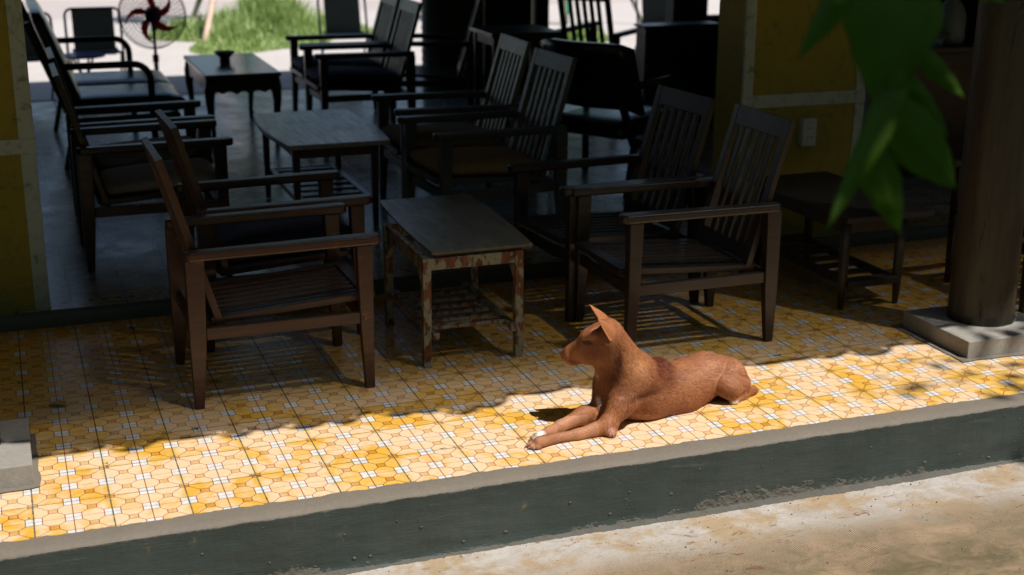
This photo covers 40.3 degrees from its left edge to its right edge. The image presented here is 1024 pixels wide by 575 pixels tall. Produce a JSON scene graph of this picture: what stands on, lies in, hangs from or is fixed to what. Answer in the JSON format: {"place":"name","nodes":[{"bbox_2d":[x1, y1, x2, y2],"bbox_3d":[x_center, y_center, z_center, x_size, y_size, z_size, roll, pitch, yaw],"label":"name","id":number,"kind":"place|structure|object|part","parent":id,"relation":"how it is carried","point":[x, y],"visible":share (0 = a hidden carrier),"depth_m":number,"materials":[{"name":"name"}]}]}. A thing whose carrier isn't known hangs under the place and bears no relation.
{"place":"outdoors","nodes":[
{"label":"outdoors","id":0,"kind":"place"},
{"bbox_2d":[148,0,372,54],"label":"grass","id":1,"kind":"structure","parent":0,"point":[262,25],"depth_m":14.06,"materials":[{"name":"green plant"}]},
{"bbox_2d":[21,0,641,19],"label":"road","id":2,"kind":"structure","parent":0,"point":[54,9],"depth_m":18.39,"materials":[{"name":"grey asphalt"}]},
{"bbox_2d":[27,0,719,100],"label":"pavement","id":3,"kind":"structure","parent":0,"point":[171,62],"depth_m":13.45,"materials":[{"name":"concrete"}]},
{"bbox_2d":[23,12,53,99],"bbox_3d":[-3.516,-1.641,10.115,0.420,0.686,0.416,-8,19,-26],"label":"folding chair","id":4,"kind":"object","parent":3,"relation":"on","point":[32,56],"visible":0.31,"depth_m":10.11,"materials":[{"name":"grey metal"}]},
{"bbox_2d":[64,52,104,71],"bbox_3d":[-3.074,-1.476,10.056,0.310,0.406,0.310,-6,18,-19],"label":"round table","id":5,"kind":"object","parent":3,"relation":"on","point":[88,56],"visible":0.54,"depth_m":9.99,"materials":[{"name":"blue laminate"}]},
{"bbox_2d":[63,6,126,71],"bbox_3d":[-3.132,-1.756,10.504,0.420,0.686,0.416,-6,18,-19],"label":"folding chair","id":6,"kind":"object","parent":3,"relation":"on","point":[92,21],"visible":0.63,"depth_m":10.48,"materials":[{"name":"grey metal"}]},
{"bbox_2d":[317,0,368,52],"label":"folding chair","id":7,"kind":"object","parent":3,"relation":"on","point":[342,16],"visible":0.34,"depth_m":11.65,"materials":[{"name":"grey metal"}]},
{"bbox_2d":[630,0,642,20],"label":"support stake","id":8,"kind":"object","parent":3,"relation":"on","point":[634,6],"visible":0.52,"depth_m":15.73,"materials":[{"name":"brown wood"}]},
{"bbox_2d":[634,0,665,51],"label":"folding chair","id":9,"kind":"object","parent":3,"relation":"on","point":[653,11],"visible":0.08,"depth_m":12.50,"materials":[{"name":"grey metal"}]},
{"bbox_2d":[421,0,439,91],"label":"ribbed column","id":10,"kind":"structure","parent":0,"point":[430,24],"depth_m":10.12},
{"bbox_2d":[0,86,951,314],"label":"floor","id":11,"kind":"structure","parent":0,"point":[131,260],"depth_m":7.04,"materials":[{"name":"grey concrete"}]},
{"bbox_2d":[0,0,50,312],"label":"plastered pillar","id":12,"kind":"structure","parent":11,"relation":"on","point":[24,284],"depth_m":5.08,"materials":[{"name":"paint"}]},
{"bbox_2d":[21,0,184,170],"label":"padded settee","id":13,"kind":"object","parent":11,"relation":"on","point":[144,84],"visible":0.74,"depth_m":7.70,"materials":[{"name":"black leather"}]},
{"bbox_2d":[45,47,214,216],"bbox_3d":[-1.734,-0.688,6.390,0.685,0.803,0.506,-6,18,-19],"label":"slatted armchair","id":14,"kind":"object","parent":11,"relation":"on","point":[188,106],"visible":0.24,"depth_m":6.49,"materials":[{"name":"brown wood"}]},
{"bbox_2d":[94,135,198,167],"bbox_3d":[-1.682,-0.628,6.428,0.470,0.074,0.385,-9,19,-18],"label":"seat cushion","id":15,"kind":"object","parent":14,"relation":"on","point":[115,160],"visible":0.4,"depth_m":6.25,"materials":[{"name":"black fabric"}]},
{"bbox_2d":[48,62,232,272],"bbox_3d":[-1.551,-0.535,5.883,0.685,0.803,0.506,-6,18,-19],"label":"slatted armchair","id":16,"kind":"object","parent":11,"relation":"on","point":[85,174],"visible":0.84,"depth_m":5.71,"materials":[{"name":"brown wood"}]},
{"bbox_2d":[100,158,215,194],"bbox_3d":[-1.499,-0.474,5.922,0.470,0.074,0.385,-9,19,-18],"label":"seat cushion","id":17,"kind":"object","parent":16,"relation":"on","point":[136,178],"visible":0.75,"depth_m":5.80,"materials":[{"name":"beige fabric"}]},
{"bbox_2d":[117,0,185,69],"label":"pedestal fan","id":18,"kind":"object","parent":11,"relation":"on","point":[153,13],"visible":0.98,"depth_m":9.62,"materials":[{"name":"black plastic"}]},
{"bbox_2d":[183,53,281,137],"bbox_3d":[-1.748,-1.186,8.714,0.458,0.424,0.962,-6,18,-19],"label":"lacquered table","id":19,"kind":"object","parent":11,"relation":"on","point":[250,74],"visible":0.81,"depth_m":8.33,"materials":[{"name":"paint"}]},
{"bbox_2d":[214,50,234,61],"bbox_3d":[-1.799,-1.448,8.738,0.132,0.062,0.132,-6,18,-19],"label":"ashtray","id":20,"kind":"object","parent":19,"relation":"on","point":[224,55],"visible":1,"depth_m":8.71,"materials":[{"name":"black ceramic"}]},
{"bbox_2d":[253,109,389,226],"bbox_3d":[-0.918,-0.566,6.667,0.530,0.415,0.890,-6,18,-19],"label":"weathered table","id":21,"kind":"object","parent":11,"relation":"on","point":[337,134],"visible":0.74,"depth_m":6.49,"materials":[{"name":"grey wood"}]},
{"bbox_2d":[285,0,400,117],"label":"slatted armchair","id":22,"kind":"object","parent":11,"relation":"on","point":[385,19],"visible":0.44,"depth_m":9.22,"materials":[{"name":"brown wood"}]},
{"bbox_2d":[292,55,379,70],"bbox_3d":[-1.151,-1.461,9.149,0.530,0.104,0.385,-3,17,-20],"label":"seat cushion","id":23,"kind":"object","parent":22,"relation":"on","point":[297,61],"visible":0.37,"depth_m":9.02,"materials":[{"name":"black fabric"}]},
{"bbox_2d":[299,0,422,122],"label":"slatted armchair","id":24,"kind":"object","parent":11,"relation":"on","point":[400,56],"visible":0.69,"depth_m":8.57,"materials":[{"name":"brown wood"}]},
{"bbox_2d":[306,65,398,86],"bbox_3d":[-0.986,-1.313,8.661,0.530,0.104,0.385,-3,17,-20],"label":"seat cushion","id":25,"kind":"object","parent":24,"relation":"on","point":[359,76],"visible":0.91,"depth_m":8.53,"materials":[{"name":"black fabric"}]},
{"bbox_2d":[377,0,482,121],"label":"slatted armchair","id":26,"kind":"object","parent":11,"relation":"on","point":[457,75],"visible":0.59,"depth_m":9.04,"materials":[{"name":"brown wood"}]},
{"bbox_2d":[371,33,531,208],"bbox_3d":[-0.294,-0.799,6.778,0.685,0.803,0.506,-5,18,-18],"label":"slatted armchair","id":27,"kind":"object","parent":11,"relation":"on","point":[501,92],"visible":0.5,"depth_m":6.81,"materials":[{"name":"brown wood"}]},
{"bbox_2d":[382,123,498,148],"bbox_3d":[-0.346,-0.736,6.779,0.520,0.089,0.385,-2,17,-19],"label":"seat cushion","id":28,"kind":"object","parent":27,"relation":"on","point":[424,134],"visible":0.59,"depth_m":6.66,"materials":[{"name":"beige fabric"}]},
{"bbox_2d":[438,0,531,89],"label":"folded door","id":29,"kind":"structure","parent":11,"relation":"on","point":[454,16],"depth_m":10.36,"materials":[{"name":"black wood"}]},
{"bbox_2d":[438,0,483,89],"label":"door panel","id":30,"kind":"structure","parent":29,"relation":"in","point":[446,61],"depth_m":10.37,"materials":[{"name":"black wood"}]},
{"bbox_2d":[484,0,531,87],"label":"door panel","id":31,"kind":"structure","parent":29,"relation":"in","point":[487,3],"depth_m":10.45,"materials":[{"name":"black wood"}]},
{"bbox_2d":[397,47,577,213],"bbox_3d":[-0.109,-0.628,6.212,0.685,0.803,0.506,-7,18,-23],"label":"slatted armchair","id":32,"kind":"object","parent":11,"relation":"on","point":[519,132],"visible":0.69,"depth_m":6.15,"materials":[{"name":"brown wood"}]},
{"bbox_2d":[410,146,539,175],"bbox_3d":[-0.160,-0.563,6.208,0.520,0.089,0.385,-4,17,-24],"label":"seat cushion","id":33,"kind":"object","parent":32,"relation":"on","point":[492,160],"visible":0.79,"depth_m":6.08,"materials":[{"name":"beige fabric"}]},
{"bbox_2d":[469,24,561,157],"bbox_3d":[0.014,-1.112,7.964,0.410,0.720,0.400,-6,18,-19],"label":"dark desk","id":34,"kind":"object","parent":11,"relation":"on","point":[534,34],"visible":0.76,"depth_m":7.83,"materials":[{"name":"black wood"}]},
{"bbox_2d":[531,0,548,86],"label":"dark doorpost","id":35,"kind":"object","parent":11,"relation":"on","point":[540,13],"depth_m":10.43,"materials":[{"name":"black wood"}]},
{"bbox_2d":[555,0,635,55],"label":"slatted armchair","id":36,"kind":"object","parent":11,"relation":"on","point":[590,27],"visible":0.23,"depth_m":9.55,"materials":[{"name":"brown wood"}]},
{"bbox_2d":[521,38,689,199],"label":"padded armchair","id":37,"kind":"object","parent":11,"relation":"on","point":[606,87],"visible":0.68,"depth_m":6.96,"materials":[{"name":"black leather"}]},
{"bbox_2d":[634,21,718,123],"bbox_3d":[1.058,-1.382,9.012,0.545,0.640,0.166,-6,18,-19],"label":"dark cabinet","id":38,"kind":"object","parent":11,"relation":"on","point":[685,53],"visible":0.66,"depth_m":8.90,"materials":[{"name":"black wood"}]},
{"bbox_3d":[0.967,-1.349,8.903,0.245,0.580,0.016,-6,18,-19],"label":"cabinet door","id":39,"kind":"part","parent":38,"relation":"part of","materials":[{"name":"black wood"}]},
{"bbox_3d":[1.206,-1.374,8.987,0.245,0.580,0.016,-6,18,-19],"label":"cabinet door","id":40,"kind":"part","parent":38,"relation":"part of","materials":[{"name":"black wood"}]},
{"bbox_2d":[665,0,707,21],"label":"interior wall","id":41,"kind":"structure","parent":11,"relation":"on","point":[685,10],"depth_m":11.19,"materials":[{"name":"paint"}]},
{"bbox_2d":[707,14,718,22],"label":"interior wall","id":42,"kind":"structure","parent":11,"relation":"on","point":[714,18],"depth_m":11.29,"materials":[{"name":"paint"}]},
{"bbox_2d":[712,0,865,240],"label":"plastered pillar","id":43,"kind":"structure","parent":11,"relation":"on","point":[761,66],"depth_m":6.13,"materials":[{"name":"paint"}]},
{"bbox_2d":[797,117,816,146],"bbox_3d":[1.307,-0.688,6.177,0.072,0.124,0.044,-6,18,-19],"label":"wall socket","id":44,"kind":"object","parent":43,"relation":"attached to","point":[807,126],"depth_m":6.16,"materials":[{"name":"white plastic"}]},
{"bbox_2d":[863,32,974,176],"bbox_3d":[2.802,-1.071,7.918,2.210,0.690,0.560,-6,18,-19],"label":"dark counter","id":45,"kind":"object","parent":11,"relation":"on","point":[951,106],"depth_m":7.48,"materials":[{"name":"black wood"}]},
{"bbox_2d":[934,32,949,44],"bbox_3d":[2.137,-1.331,7.462,0.350,0.064,0.180,-6,18,-19],"label":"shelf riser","id":46,"kind":"object","parent":45,"relation":"on","point":[941,38],"visible":0.25,"depth_m":7.44,"materials":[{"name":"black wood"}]},
{"bbox_2d":[940,0,966,44],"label":"pale jar","id":47,"kind":"object","parent":45,"relation":"on","point":[954,21],"visible":0.81,"depth_m":7.45,"materials":[{"name":"grey ceramic"}]},
{"bbox_2d":[941,0,978,32],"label":"interior wall","id":48,"kind":"structure","parent":11,"relation":"on","point":[971,7],"depth_m":12.11,"materials":[{"name":"paint"}]},
{"bbox_2d":[564,0,566,17],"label":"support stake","id":49,"kind":"object","parent":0,"point":[565,4],"visible":0.15,"depth_m":13.52,"materials":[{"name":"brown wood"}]},
{"bbox_2d":[566,1,568,24],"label":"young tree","id":50,"kind":"object","parent":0,"point":[567,14],"visible":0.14,"depth_m":15.68,"materials":[{"name":"green plant"}]},
{"bbox_2d":[559,19,608,41],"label":"grass","id":51,"kind":"structure","parent":0,"point":[606,39],"depth_m":14.08,"materials":[{"name":"green plant"}]},
{"bbox_2d":[347,462,1023,574],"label":"path","id":52,"kind":"structure","parent":0,"point":[950,528],"depth_m":3.99,"materials":[{"name":"beige concrete"}]},
{"bbox_2d":[200,415,1023,574],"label":"step footing","id":53,"kind":"object","parent":52,"relation":"on","point":[736,500],"visible":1,"depth_m":4.20,"materials":[{"name":"grey concrete"}]},
{"bbox_2d":[0,405,1023,574],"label":"step riser","id":54,"kind":"object","parent":53,"relation":"on","point":[473,518],"visible":1,"depth_m":3.97,"materials":[{"name":"grey concrete"}]},
{"bbox_2d":[0,393,1023,558],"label":"curb edge","id":55,"kind":"object","parent":54,"relation":"on","point":[148,529],"visible":1,"depth_m":3.92,"materials":[{"name":"grey concrete"}]},
{"bbox_2d":[388,466,1022,571],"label":"grit","id":56,"kind":"object","parent":52,"relation":"on","point":[780,522],"visible":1,"depth_m":4.05,"materials":[{"name":"grey gravel"}]},
{"bbox_2d":[797,0,1005,234],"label":"leafy branch","id":57,"kind":"object","parent":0,"point":[891,42],"visible":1,"depth_m":1.91,"materials":[{"name":"green plant"}]},
{"label":"ground","id":58,"kind":"structure","parent":0,"visible":0},
{"bbox_2d":[31,88,304,102],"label":"back kerb","id":59,"kind":"structure","parent":58,"relation":"on","point":[181,94],"depth_m":10.26,"materials":[{"name":"grey concrete"}]},
{"label":"grass bed","id":60,"kind":"structure","parent":0,"visible":0},
{"bbox_2d":[190,0,201,20],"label":"support stake","id":61,"kind":"object","parent":60,"relation":"on","point":[196,8],"visible":0.49,"depth_m":14.59,"materials":[{"name":"brown wood"}]},
{"bbox_2d":[201,0,215,43],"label":"support stake","id":62,"kind":"object","parent":60,"relation":"on","point":[209,17],"visible":0.8,"depth_m":13.75,"materials":[{"name":"brown wood"}]},
{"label":"veranda base","id":63,"kind":"structure","parent":0,"visible":0},
{"bbox_2d":[0,237,1023,541],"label":"veranda floor","id":64,"kind":"structure","parent":63,"relation":"on","point":[128,433],"depth_m":4.59,"materials":[{"name":"yellow tile"}]},
{"bbox_2d":[0,433,40,492],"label":"mortar bed","id":65,"kind":"object","parent":64,"relation":"on","point":[36,472],"visible":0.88,"depth_m":3.94,"materials":[{"name":"grey concrete"}]},
{"bbox_2d":[0,418,34,488],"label":"cement plinth","id":66,"kind":"structure","parent":65,"relation":"on","point":[16,466],"depth_m":3.91,"materials":[{"name":"grey concrete"}]},
{"bbox_2d":[48,400,67,404],"bbox_3d":[-1.443,0.369,4.430,0.068,0.013,0.036,2,17,5],"label":"fallen leaf","id":67,"kind":"object","parent":64,"relation":"on","point":[59,402],"visible":1,"depth_m":4.44,"materials":[{"name":"brown plant"}]},
{"bbox_2d":[140,136,380,409],"bbox_3d":[-0.823,-0.087,4.598,0.685,0.803,0.506,-6,18,-20],"label":"slatted armchair","id":68,"kind":"object","parent":64,"relation":"on","point":[198,298],"visible":1,"depth_m":4.51,"materials":[{"name":"brown wood"}]},
{"bbox_2d":[155,109,371,352],"bbox_3d":[-0.907,-0.244,5.119,0.685,0.803,0.506,-6,18,-21],"label":"slatted armchair","id":69,"kind":"object","parent":64,"relation":"on","point":[189,194],"visible":0.59,"depth_m":4.99,"materials":[{"name":"brown wood"}]},
{"bbox_2d":[215,215,349,261],"bbox_3d":[-0.865,-0.200,5.150,0.500,0.109,0.390,-10,19,-20],"label":"seat cushion","id":70,"kind":"object","parent":69,"relation":"on","point":[252,232],"visible":0.4,"depth_m":5.02,"materials":[{"name":"fabric"}]},
{"bbox_2d":[379,194,532,367],"bbox_3d":[-0.233,-0.044,5.149,0.429,0.408,0.823,-6,18,-19],"label":"peeling table","id":71,"kind":"object","parent":64,"relation":"on","point":[472,233],"visible":1,"depth_m":4.95,"materials":[{"name":"brown wood"}]},
{"bbox_2d":[0,224,947,332],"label":"threshold","id":72,"kind":"object","parent":64,"relation":"on","point":[76,316],"visible":0.35,"depth_m":5.65,"materials":[{"name":"grey concrete"}]},
{"bbox_2d":[507,85,716,321],"bbox_3d":[0.391,-0.352,5.494,0.685,0.803,0.506,-8,18,-24],"label":"slatted armchair","id":73,"kind":"object","parent":64,"relation":"on","point":[562,228],"visible":0.76,"depth_m":5.50,"materials":[{"name":"brown wood"}]},
{"bbox_2d":[524,304,758,449],"bbox_3d":[0.419,0.221,4.332,0.929,0.396,0.312,-15,23,-41],"label":"dog","id":74,"kind":"object","parent":64,"relation":"on","point":[632,381],"visible":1,"depth_m":4.26},
{"bbox_2d":[570,103,796,342],"bbox_3d":[0.609,-0.226,5.077,0.685,0.803,0.506,-6,18,-20],"label":"slatted armchair","id":75,"kind":"object","parent":64,"relation":"on","point":[710,250],"visible":0.99,"depth_m":5.03,"materials":[{"name":"brown wood"}]},
{"bbox_2d":[747,171,934,309],"bbox_3d":[1.319,-0.202,5.737,0.430,0.382,0.775,-6,18,-19],"label":"side table","id":76,"kind":"object","parent":64,"relation":"on","point":[811,197],"visible":0.81,"depth_m":5.55,"materials":[{"name":"brown wood"}]},
{"bbox_2d":[891,324,1023,361],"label":"mortar bed","id":77,"kind":"object","parent":64,"relation":"on","point":[929,342],"visible":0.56,"depth_m":4.96,"materials":[{"name":"grey concrete"}]},
{"bbox_2d":[903,306,1023,358],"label":"cement plinth","id":78,"kind":"structure","parent":77,"relation":"on","point":[937,325],"depth_m":4.99,"materials":[{"name":"grey concrete"}]},
{"bbox_2d":[947,0,1023,326],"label":"log post","id":79,"kind":"object","parent":78,"relation":"on","point":[985,267],"visible":1,"depth_m":4.90,"materials":[{"name":"brown wood"}]},
{"bbox_2d":[944,158,1023,312],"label":"slatted armchair","id":80,"kind":"object","parent":64,"relation":"on","point":[957,163],"visible":0.29,"depth_m":5.71,"materials":[{"name":"brown wood"}]}
]}

